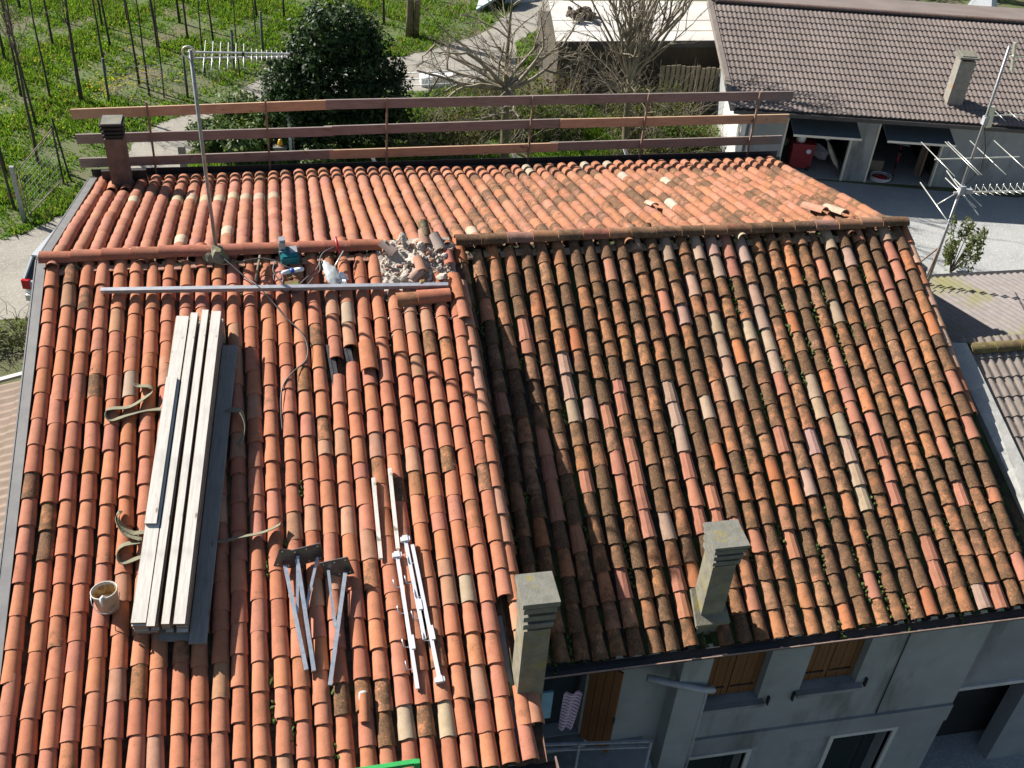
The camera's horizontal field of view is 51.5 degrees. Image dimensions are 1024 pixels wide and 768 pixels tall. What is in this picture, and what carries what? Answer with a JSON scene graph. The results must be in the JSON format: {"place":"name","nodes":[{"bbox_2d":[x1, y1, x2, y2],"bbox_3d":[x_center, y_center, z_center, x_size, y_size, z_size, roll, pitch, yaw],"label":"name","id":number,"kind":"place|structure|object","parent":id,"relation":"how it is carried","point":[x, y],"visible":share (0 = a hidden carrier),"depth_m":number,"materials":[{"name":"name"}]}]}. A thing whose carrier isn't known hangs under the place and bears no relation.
{"place":"outdoors","nodes":[
{"label":"outdoors","id":0,"kind":"place"},
{"bbox_2d":[0,0,562,318],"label":"driveway","id":1,"kind":"structure","parent":0,"point":[16,251],"depth_m":37.10,"materials":[{"name":"concrete"}]},
{"bbox_2d":[21,229,54,300],"bbox_3d":[-11.659,-3.596,29.000,1.800,1.475,4.050,7,37,3],"label":"parked car","id":2,"kind":"object","parent":1,"relation":"on","point":[26,280],"visible":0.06,"depth_m":27.44,"materials":[{"name":"silver metal"}]},
{"bbox_2d":[419,73,453,86],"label":"white trough","id":3,"kind":"object","parent":1,"relation":"on","point":[423,81],"visible":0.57,"depth_m":41.51,"materials":[{"name":"plastic"}]},
{"bbox_2d":[0,0,1023,384],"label":"ground","id":4,"kind":"structure","parent":0,"point":[10,358],"depth_m":40.51,"materials":[{"name":"plant"}]},
{"bbox_2d":[0,156,15,209],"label":"post","id":5,"kind":"object","parent":4,"relation":"on","point":[8,187],"visible":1,"depth_m":31.49,"materials":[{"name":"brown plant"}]},
{"bbox_2d":[0,371,21,554],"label":"lean to","id":6,"kind":"object","parent":4,"relation":"on","point":[9,396],"visible":0.14,"depth_m":17.19,"materials":[{"name":"tile"}]},
{"bbox_2d":[0,298,29,349],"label":"hedge","id":7,"kind":"object","parent":4,"relation":"on","point":[14,325],"visible":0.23,"depth_m":26.52,"materials":[{"name":"green plant"}]},
{"bbox_2d":[0,0,36,124],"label":"young tree","id":8,"kind":"object","parent":4,"relation":"on","point":[26,88],"visible":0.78,"depth_m":34.78,"materials":[{"name":"brown plant"}]},
{"bbox_2d":[1,0,39,164],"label":"young tree","id":9,"kind":"object","parent":4,"relation":"on","point":[14,48],"visible":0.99,"depth_m":32.34,"materials":[{"name":"brown plant"}]},
{"bbox_2d":[9,118,70,221],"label":"wire gate","id":10,"kind":"structure","parent":4,"relation":"on","point":[17,192],"depth_m":31.67,"materials":[{"name":"metal"}]},
{"bbox_2d":[29,0,51,98],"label":"young tree","id":11,"kind":"object","parent":4,"relation":"on","point":[45,75],"visible":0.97,"depth_m":37.35,"materials":[{"name":"brown plant"}]},
{"bbox_2d":[37,0,83,102],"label":"young tree","id":12,"kind":"object","parent":4,"relation":"on","point":[78,83],"visible":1,"depth_m":37.10,"materials":[{"name":"brown plant"}]},
{"bbox_2d":[122,0,140,85],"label":"young tree","id":13,"kind":"object","parent":4,"relation":"on","point":[135,61],"visible":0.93,"depth_m":38.86,"materials":[{"name":"brown plant"}]},
{"bbox_2d":[133,0,149,95],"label":"young tree","id":14,"kind":"object","parent":4,"relation":"on","point":[148,89],"visible":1,"depth_m":38.09,"materials":[{"name":"brown plant"}]},
{"bbox_2d":[101,11,263,100],"bbox_3d":[-11.711,-12.261,40.188,1.718,1.601,7.508,27,43,27],"label":"wire fence","id":15,"kind":"object","parent":4,"relation":"on","point":[184,63],"visible":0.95,"depth_m":39.08,"materials":[{"name":"metal"}]},
{"bbox_2d":[184,114,234,152],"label":"laurel shrub","id":16,"kind":"object","parent":4,"relation":"on","point":[207,123],"visible":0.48,"depth_m":35.47,"materials":[{"name":"green plant"}]},
{"bbox_2d":[211,85,259,126],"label":"laurel shrub","id":17,"kind":"object","parent":4,"relation":"on","point":[229,98],"visible":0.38,"depth_m":36.45,"materials":[{"name":"green plant"}]},
{"bbox_2d":[220,116,276,162],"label":"laurel shrub","id":18,"kind":"object","parent":4,"relation":"on","point":[250,145],"visible":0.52,"depth_m":35.15,"materials":[{"name":"green plant"}]},
{"bbox_2d":[246,100,290,144],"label":"laurel shrub","id":19,"kind":"object","parent":4,"relation":"on","point":[254,119],"visible":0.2,"depth_m":35.78,"materials":[{"name":"green plant"}]},
{"bbox_2d":[0,115,560,767],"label":"house","id":20,"kind":"structure","parent":4,"relation":"on","point":[84,683],"depth_m":12.70,"materials":[{"name":"tile"}]},
{"bbox_2d":[90,581,119,614],"bbox_3d":[-4.452,2.364,11.648,0.319,0.293,0.344,-4,38,-11],"label":"bucket","id":21,"kind":"object","parent":20,"relation":"on","point":[111,603],"visible":0.98,"depth_m":11.63,"materials":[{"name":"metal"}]},
{"bbox_2d":[104,383,244,444],"bbox_3d":[-4.138,0.353,13.217,1.755,0.358,0.616,6,37,2],"label":"lifting sling","id":22,"kind":"object","parent":20,"relation":"on","point":[230,409],"visible":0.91,"depth_m":13.17,"materials":[{"name":"fabric"}]},
{"bbox_2d":[155,333,223,641],"bbox_3d":[-3.845,1.072,12.802,0.360,0.045,4.230,1,55,-8],"label":"plank","id":23,"kind":"object","parent":20,"relation":"on","point":[169,637],"visible":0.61,"depth_m":11.64,"materials":[{"name":"wood"}]},
{"bbox_2d":[189,408,214,626],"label":"plank","id":24,"kind":"object","parent":23,"relation":"on","point":[198,546],"visible":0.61,"depth_m":12.16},
{"bbox_2d":[176,322,223,632],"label":"plank","id":25,"kind":"object","parent":24,"relation":"on","point":[182,630],"visible":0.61,"depth_m":12.52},
{"bbox_2d":[176,319,223,627],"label":"plank","id":26,"kind":"object","parent":25,"relation":"on","point":[186,626],"visible":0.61,"depth_m":12.27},
{"bbox_2d":[176,322,222,625],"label":"plank","id":27,"kind":"object","parent":26,"relation":"on","point":[205,473],"visible":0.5,"depth_m":12.64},
{"bbox_2d":[186,320,222,624],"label":"plank","id":28,"kind":"object","parent":27,"relation":"on","point":[203,478],"visible":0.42,"depth_m":12.51,"materials":[{"name":"wood"}]},
{"bbox_2d":[186,314,221,620],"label":"plank","id":29,"kind":"object","parent":28,"relation":"on","point":[198,516],"visible":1,"depth_m":12.11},
{"bbox_2d":[186,317,221,618],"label":"plank","id":30,"kind":"object","parent":29,"relation":"on","point":[206,446],"visible":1,"depth_m":12.79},
{"bbox_2d":[173,311,221,624],"bbox_3d":[-3.708,0.819,12.613,0.126,0.036,4.288,1,55,-8],"label":"plank","id":31,"kind":"object","parent":30,"relation":"on","point":[182,596],"visible":1,"depth_m":12.42,"materials":[{"name":"wood"}]},
{"bbox_2d":[115,510,280,564],"bbox_3d":[-3.629,1.687,12.328,1.869,0.281,0.666,-4,38,-11],"label":"lifting sling","id":32,"kind":"object","parent":20,"relation":"on","point":[126,531],"visible":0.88,"depth_m":12.20,"materials":[{"name":"fabric"}]},
{"bbox_2d":[188,345,237,644],"bbox_3d":[-3.553,1.167,12.725,0.190,0.045,4.050,1,55,-8],"label":"plank","id":33,"kind":"object","parent":20,"relation":"on","point":[199,624],"visible":1,"depth_m":12.54,"materials":[{"name":"wood"}]},
{"bbox_2d":[181,40,292,265],"bbox_3d":[-3.546,-2.906,13.989,1.216,3.076,1.002,14,38,12],"label":"tv antenna","id":34,"kind":"object","parent":20,"relation":"on","point":[213,256],"visible":1,"depth_m":13.48,"materials":[{"name":"metal"}]},
{"bbox_2d":[220,255,307,430],"bbox_3d":[-3.153,-0.669,14.142,0.690,1.002,2.778,-14,41,-22],"label":"cable","id":35,"kind":"object","parent":20,"relation":"on","point":[291,323],"visible":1,"depth_m":14.14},
{"bbox_2d":[100,282,447,293],"bbox_3d":[-3.182,-1.312,14.503,4.635,0.145,0.074,-2,38,-9],"label":"steel bar","id":36,"kind":"object","parent":20,"relation":"on","point":[242,288],"visible":1,"depth_m":14.46,"materials":[{"name":"metal"}]},
{"bbox_2d":[278,236,299,264],"bbox_3d":[-3.110,-1.869,14.769,0.270,0.388,0.249,-8,39,-15],"label":"power tool","id":37,"kind":"object","parent":20,"relation":"on","point":[289,255],"visible":1,"depth_m":14.75,"materials":[{"name":"teal plastic"}]},
{"bbox_2d":[274,548,307,670],"bbox_3d":[-2.430,2.490,11.814,0.404,0.652,1.279,-4,38,-11],"label":"support bracket","id":38,"kind":"object","parent":20,"relation":"on","point":[284,559],"visible":0.87,"depth_m":12.00,"materials":[{"name":"metal"}]},
{"bbox_2d":[291,543,323,671],"bbox_3d":[-2.243,2.483,11.845,0.372,0.662,1.302,-4,38,-11],"label":"support bracket","id":39,"kind":"object","parent":20,"relation":"on","point":[310,553],"visible":0.88,"depth_m":12.09,"materials":[{"name":"metal"}]},
{"bbox_2d":[321,260,340,283],"bbox_3d":[-2.517,-1.548,14.777,0.216,0.181,0.493,-15,42,-24],"label":"plastic bag","id":40,"kind":"object","parent":20,"relation":"on","point":[331,273],"visible":1,"depth_m":14.72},
{"bbox_2d":[319,556,353,685],"bbox_3d":[-1.902,2.607,11.815,0.393,0.655,1.321,-4,38,-11],"label":"support bracket","id":41,"kind":"object","parent":20,"relation":"on","point":[339,567],"visible":1,"depth_m":12.05,"materials":[{"name":"metal"}]},
{"bbox_2d":[359,692,370,722],"bbox_3d":[-1.576,3.460,11.371,0.124,0.064,0.300,-1,62,-9],"label":"loose tile","id":42,"kind":"object","parent":20,"relation":"on","point":[364,708],"visible":1,"depth_m":11.35,"materials":[{"name":"ceramic"}]},
{"bbox_2d":[358,339,379,370],"bbox_3d":[-1.893,-0.384,14.034,0.244,0.102,0.460,-2,55,-17],"label":"loose tile","id":43,"kind":"object","parent":20,"relation":"on","point":[368,354],"visible":1,"depth_m":14.00,"materials":[{"name":"ceramic"}]},
{"bbox_2d":[371,477,382,559],"bbox_3d":[-1.613,1.597,12.684,0.045,0.370,1.043,-4,38,-10],"label":"wood batten","id":44,"kind":"object","parent":20,"relation":"on","point":[379,545],"visible":1,"depth_m":12.65,"materials":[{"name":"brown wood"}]},
{"bbox_2d":[358,759,419,767],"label":"hoist frame","id":45,"kind":"object","parent":20,"relation":"attached to","point":[414,763],"visible":1,"depth_m":10.62,"materials":[{"name":"green paint"}]},
{"bbox_2d":[388,468,399,549],"bbox_3d":[-1.423,1.491,12.773,0.045,0.373,1.053,-4,38,-10],"label":"wood batten","id":46,"kind":"object","parent":20,"relation":"on","point":[395,525],"visible":1,"depth_m":12.74,"materials":[{"name":"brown wood"}]},
{"bbox_2d":[392,551,418,689],"bbox_3d":[-1.213,2.635,11.974,0.148,0.566,1.578,-5,38,-12],"label":"clamp pole","id":47,"kind":"object","parent":20,"relation":"on","point":[397,555],"visible":1,"depth_m":11.95,"materials":[{"name":"white metal"}]},
{"bbox_2d":[395,292,418,306],"bbox_3d":[-1.366,-1.197,14.681,0.460,0.102,0.244,-6,56,-12],"label":"loose tile","id":48,"kind":"object","parent":20,"relation":"on","point":[404,299],"visible":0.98,"depth_m":14.62,"materials":[{"name":"ceramic"}]},
{"bbox_2d":[400,535,425,639],"bbox_3d":[-1.146,2.320,12.196,0.146,0.462,1.235,-6,39,-14],"label":"clamp pole","id":49,"kind":"object","parent":20,"relation":"on","point":[405,539],"visible":1,"depth_m":12.19,"materials":[{"name":"white metal"}]},
{"bbox_2d":[378,240,455,345],"bbox_3d":[-1.268,-1.319,14.872,1.194,0.659,1.818,-4,38,-11],"label":"mortar rubble","id":50,"kind":"object","parent":20,"relation":"on","point":[394,277],"visible":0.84,"depth_m":15.09,"materials":[{"name":"concrete"}]},
{"bbox_2d":[429,231,445,251],"bbox_3d":[-1.076,-2.048,15.205,0.170,0.079,0.260,-26,77,3],"label":"tile shard","id":51,"kind":"object","parent":50,"relation":"on","point":[436,240],"visible":1,"depth_m":15.18,"materials":[{"name":"ceramic"}]},
{"bbox_2d":[381,236,452,277],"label":"tile crumbs","id":52,"kind":"object","parent":20,"relation":"on","point":[431,260],"visible":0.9,"depth_m":15.11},
{"bbox_2d":[407,544,444,683],"bbox_3d":[-1.006,2.592,12.049,0.143,0.580,1.609,-7,39,-15],"label":"clamp pole","id":53,"kind":"object","parent":20,"relation":"on","point":[439,678],"visible":1,"depth_m":11.95,"materials":[{"name":"white metal"}]},
{"bbox_2d":[416,288,450,304],"bbox_3d":[-1.082,-1.240,14.727,0.460,0.102,0.244,-6,56,-13],"label":"loose tile","id":54,"kind":"object","parent":20,"relation":"on","point":[428,296],"visible":1,"depth_m":14.68,"materials":[{"name":"ceramic"}]},
{"bbox_2d":[449,272,466,300],"bbox_3d":[-0.765,-1.373,14.882,0.198,0.088,0.450,-6,56,-12],"label":"loose tile","id":55,"kind":"object","parent":20,"relation":"on","point":[457,287],"visible":1,"depth_m":14.85,"materials":[{"name":"ceramic"}]},
{"bbox_2d":[455,297,471,318],"bbox_3d":[-0.690,-1.093,14.721,0.198,0.088,0.450,-5,56,-12],"label":"loose tile","id":56,"kind":"object","parent":20,"relation":"on","point":[462,307],"visible":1,"depth_m":14.66,"materials":[{"name":"ceramic"}]},
{"bbox_2d":[1,4,635,148],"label":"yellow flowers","id":57,"kind":"object","parent":4,"relation":"on","point":[130,75],"visible":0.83,"depth_m":39.81,"materials":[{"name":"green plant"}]},
{"bbox_2d":[297,137,350,163],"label":"laurel shrub","id":58,"kind":"object","parent":4,"relation":"on","point":[320,144],"visible":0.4,"depth_m":34.99,"materials":[{"name":"green plant"}]},
{"bbox_2d":[254,0,418,149],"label":"evergreen tree","id":59,"kind":"object","parent":4,"relation":"on","point":[327,60],"visible":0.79,"depth_m":34.52,"materials":[{"name":"green plant"}]},
{"bbox_2d":[405,0,419,37],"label":"wooden post","id":60,"kind":"object","parent":4,"relation":"on","point":[412,16],"visible":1,"depth_m":45.25,"materials":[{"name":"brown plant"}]},
{"bbox_2d":[376,86,514,159],"bbox_3d":[-2.434,-8.838,36.279,4.931,2.109,4.442,10,38,7],"label":"thicket","id":61,"kind":"object","parent":4,"relation":"on","point":[448,138],"visible":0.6,"depth_m":36.61,"materials":[{"name":"green plant"}]},
{"bbox_2d":[404,68,500,90],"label":"garden fence","id":62,"kind":"object","parent":4,"relation":"on","point":[428,84],"visible":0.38,"depth_m":41.05,"materials":[{"name":"white"}]},
{"bbox_2d":[423,79,529,137],"bbox_3d":[-1.305,-10.068,38.134,4.437,1.945,3.281,-4,38,-11],"label":"thicket","id":63,"kind":"object","parent":4,"relation":"on","point":[475,113],"visible":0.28,"depth_m":38.19,"materials":[{"name":"green plant"}]},
{"bbox_2d":[386,0,608,157],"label":"bare tree","id":64,"kind":"object","parent":4,"relation":"on","point":[508,84],"visible":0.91,"depth_m":34.93,"materials":[{"name":"brown plant"}]},
{"bbox_2d":[449,45,618,118],"bbox_3d":[0.481,-11.317,39.409,6.557,2.598,5.144,-14,41,-23],"label":"thicket","id":65,"kind":"object","parent":4,"relation":"on","point":[535,84],"visible":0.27,"depth_m":39.37,"materials":[{"name":"green plant"}]},
{"bbox_2d":[475,63,618,143],"bbox_3d":[1.076,-10.060,37.833,5.245,2.599,5.772,-4,38,-11],"label":"thicket","id":66,"kind":"object","parent":4,"relation":"on","point":[561,114],"visible":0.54,"depth_m":37.85,"materials":[{"name":"green plant"}]},
{"bbox_2d":[91,151,1023,767],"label":"house","id":67,"kind":"structure","parent":4,"relation":"on","point":[759,507],"depth_m":15.02,"materials":[{"name":"tile"}]},
{"bbox_2d":[70,91,793,173],"bbox_3d":[-1.090,-4.602,19.757,13.251,1.620,0.229,-4,38,-11],"label":"guard rail","id":68,"kind":"object","parent":67,"relation":"attached to","point":[265,106],"visible":0.81,"depth_m":19.50,"materials":[{"name":"wood"}]},
{"bbox_2d":[541,690,553,718],"bbox_3d":[0.425,4.152,13.743,0.180,0.550,0.030,-4,38,-11],"label":"laundry","id":69,"kind":"object","parent":67,"relation":"hanging from","point":[547,700],"visible":0.57,"depth_m":13.70,"materials":[{"name":"blue fabric"}]},
{"bbox_2d":[541,660,580,723],"bbox_3d":[0.447,4.071,14.345,0.900,1.730,0.030,-4,38,-11],"label":"window pane","id":70,"kind":"structure","parent":67,"relation":"in","point":[559,686],"depth_m":14.45,"materials":[{"name":"black glass"}]},
{"bbox_2d":[558,690,582,730],"bbox_3d":[0.757,4.251,13.805,0.240,0.780,0.060,-4,38,-11],"label":"laundry","id":71,"kind":"object","parent":67,"relation":"hanging from","point":[570,707],"visible":1,"depth_m":13.78,"materials":[{"name":"fabric"}]},
{"bbox_2d":[545,739,652,767],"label":"drying frame","id":72,"kind":"object","parent":67,"relation":"on","point":[579,748],"visible":0.78,"depth_m":13.99,"materials":[{"name":"metal"}]},
{"bbox_2d":[800,201,828,212],"bbox_3d":[4.953,-2.905,17.400,0.198,0.088,0.450,-16,29,-32],"label":"loose tile","id":73,"kind":"object","parent":67,"relation":"on","point":[813,207],"visible":1,"depth_m":17.34,"materials":[{"name":"ceramic"}]},
{"bbox_2d":[816,727,897,767],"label":"window frame","id":74,"kind":"structure","parent":67,"relation":"in","point":[845,750],"depth_m":16.92,"materials":[{"name":"white paint"}]},
{"bbox_2d":[535,1,719,94],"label":"shed","id":75,"kind":"structure","parent":4,"relation":"on","point":[703,53],"depth_m":41.20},
{"bbox_2d":[566,6,596,22],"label":"leaf litter","id":76,"kind":"object","parent":75,"relation":"on","point":[574,13],"visible":0.6,"depth_m":41.25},
{"bbox_2d":[560,0,715,149],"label":"bare tree","id":77,"kind":"object","parent":4,"relation":"on","point":[634,55],"visible":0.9,"depth_m":34.86,"materials":[{"name":"brown plant"}]},
{"bbox_2d":[562,56,724,139],"bbox_3d":[5.151,-10.367,38.435,6.785,2.863,5.388,-4,38,-11],"label":"thicket","id":78,"kind":"object","parent":4,"relation":"on","point":[616,111],"visible":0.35,"depth_m":38.67,"materials":[{"name":"green plant"}]},
{"bbox_2d":[599,128,708,154],"bbox_3d":[4.925,-8.177,36.733,4.096,1.433,3.037,-4,38,-11],"label":"thicket","id":79,"kind":"object","parent":4,"relation":"on","point":[659,150],"visible":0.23,"depth_m":36.70,"materials":[{"name":"green plant"}]},
{"bbox_2d":[631,89,725,152],"bbox_3d":[6.593,-9.058,37.705,3.573,1.856,4.053,-23,45,-31],"label":"thicket","id":80,"kind":"object","parent":4,"relation":"on","point":[673,132],"visible":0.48,"depth_m":37.83,"materials":[{"name":"green plant"}]},
{"bbox_2d":[655,65,720,111],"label":"board fence","id":81,"kind":"object","parent":4,"relation":"on","point":[691,76],"visible":0.49,"depth_m":40.52,"materials":[{"name":"brown wood"}]},
{"bbox_2d":[707,0,1023,190],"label":"garage","id":82,"kind":"structure","parent":4,"relation":"on","point":[865,81],"depth_m":36.76,"materials":[{"name":"paint"}]},
{"bbox_2d":[785,135,816,170],"bbox_3d":[10.171,-8.134,37.540,0.840,1.020,0.695,3,37,-1],"label":"red machine","id":83,"kind":"object","parent":82,"relation":"on","point":[799,155],"visible":0.84,"depth_m":37.29,"materials":[{"name":"paint"}]},
{"bbox_2d":[813,143,828,159],"bbox_3d":[10.918,-8.369,38.038,0.398,0.555,0.920,-26,47,-34],"label":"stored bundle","id":84,"kind":"object","parent":82,"relation":"in","point":[821,152],"visible":0.6,"depth_m":37.83,"materials":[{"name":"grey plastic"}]},
{"bbox_2d":[790,118,861,140],"bbox_3d":[10.485,-8.801,35.709,2.280,0.460,1.620,3,37,-1],"label":"garage door","id":85,"kind":"structure","parent":82,"relation":"in","point":[811,128],"depth_m":35.43,"materials":[{"name":"metal"}]},
{"bbox_2d":[868,156,884,172],"bbox_3d":[12.899,-7.796,37.809,0.500,0.500,0.350,3,37,-1],"label":"wooden crate","id":86,"kind":"object","parent":82,"relation":"on","point":[877,163],"visible":0.64,"depth_m":37.65,"materials":[{"name":"brown wood"}]},
{"bbox_2d":[882,124,955,146],"bbox_3d":[13.629,-8.610,35.784,2.300,0.460,1.620,3,37,-1],"label":"garage door","id":87,"kind":"structure","parent":82,"relation":"in","point":[901,134],"depth_m":35.51,"materials":[{"name":"metal"}]},
{"bbox_2d":[869,171,891,182],"bbox_3d":[12.978,-7.278,37.386,0.788,0.165,0.768,3,37,-1],"label":"basin","id":88,"kind":"object","parent":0,"point":[881,177],"visible":1,"depth_m":37.34,"materials":[{"name":"red paint"}]},
{"bbox_2d":[817,180,1023,767],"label":"courtyard","id":89,"kind":"structure","parent":0,"point":[1001,218],"depth_m":34.84,"materials":[{"name":"concrete"}]},
{"bbox_2d":[942,213,988,272],"bbox_3d":[13.608,-4.199,32.026,1.307,1.937,1.073,21,40,20],"label":"oleander shrub","id":90,"kind":"object","parent":89,"relation":"on","point":[949,253],"visible":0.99,"depth_m":31.90,"materials":[{"name":"green plant"}]},
{"bbox_2d":[927,269,1023,758],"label":"house","id":91,"kind":"structure","parent":89,"relation":"on","point":[982,314],"depth_m":17.12,"materials":[{"name":"tile"}]},
{"bbox_2d":[920,42,1023,281],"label":"tv antenna","id":92,"kind":"object","parent":91,"relation":"attached to","point":[986,122],"visible":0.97,"depth_m":17.82,"materials":[{"name":"metal"}]},
{"bbox_2d":[968,0,996,6],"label":"white cover","id":93,"kind":"object","parent":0,"point":[993,3],"visible":0.5,"depth_m":53.90,"materials":[{"name":"plastic"}]},
{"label":"plank","id":94,"kind":"object","parent":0,"visible":0},
{"bbox_2d":[151,324,199,630],"bbox_3d":[-4.002,0.945,12.720,0.092,0.033,4.207,1,55,-8],"label":"plank","id":95,"kind":"object","parent":94,"relation":"on","point":[156,629],"visible":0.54,"depth_m":12.62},
{"bbox_2d":[151,371,192,627],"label":"plank","id":96,"kind":"object","parent":95,"relation":"on","point":[170,540],"visible":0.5,"depth_m":12.00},
{"bbox_2d":[158,323,198,624],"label":"plank","id":97,"kind":"object","parent":96,"relation":"on","point":[177,481],"visible":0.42,"depth_m":12.48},
{"bbox_2d":[156,315,198,625],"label":"plank","id":98,"kind":"object","parent":97,"relation":"on","point":[177,473],"visible":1,"depth_m":12.49,"materials":[{"name":"wood"}]},
{"bbox_2d":[156,314,190,623],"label":"plank","id":99,"kind":"object","parent":98,"relation":"on","point":[168,533],"visible":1,"depth_m":11.90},
{"bbox_2d":[146,312,197,626],"bbox_3d":[-3.986,0.837,12.561,0.093,0.039,4.274,1,55,-8],"label":"plank","id":100,"kind":"object","parent":99,"relation":"on","point":[164,531],"visible":1,"depth_m":12.37,"materials":[{"name":"wood"}]},
{"label":"plank","id":101,"kind":"object","parent":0,"visible":0},
{"bbox_2d":[171,323,209,625],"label":"plank","id":102,"kind":"object","parent":101,"relation":"on","point":[187,500],"visible":0.27,"depth_m":12.31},
{"bbox_2d":[162,321,209,628],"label":"plank","id":103,"kind":"object","parent":102,"relation":"on","point":[189,478],"visible":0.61,"depth_m":12.59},
{"bbox_2d":[162,315,209,627],"bbox_3d":[-3.857,0.862,12.656,0.090,0.039,4.282,1,55,-8],"label":"plank","id":104,"kind":"object","parent":103,"relation":"on","point":[188,485],"visible":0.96,"depth_m":12.39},
{"bbox_2d":[161,316,208,625],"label":"plank","id":105,"kind":"object","parent":104,"relation":"on","point":[191,452],"visible":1,"depth_m":12.76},
{"bbox_2d":[161,310,208,624],"bbox_3d":[-3.850,0.809,12.600,0.088,0.033,4.305,1,55,-8],"label":"plank","id":106,"kind":"object","parent":105,"relation":"on","point":[174,555],"visible":1,"depth_m":12.41,"materials":[{"name":"wood"}]},
{"label":"plank","id":107,"kind":"object","parent":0,"visible":0},
{"bbox_2d":[131,319,175,626],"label":"plank","id":108,"kind":"object","parent":107,"relation":"on","point":[138,625],"visible":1,"depth_m":11.38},
{"bbox_2d":[131,316,188,623],"bbox_3d":[-4.121,0.844,12.537,0.160,0.033,4.174,1,55,-8],"label":"plank","id":109,"kind":"object","parent":108,"relation":"on","point":[145,577],"visible":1,"depth_m":11.95,"materials":[{"name":"wood"}]},
{"bbox_2d":[144,377,177,523],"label":"plank","id":110,"kind":"object","parent":109,"relation":"on","point":[156,483],"visible":1,"depth_m":12.51,"materials":[{"name":"wood"}]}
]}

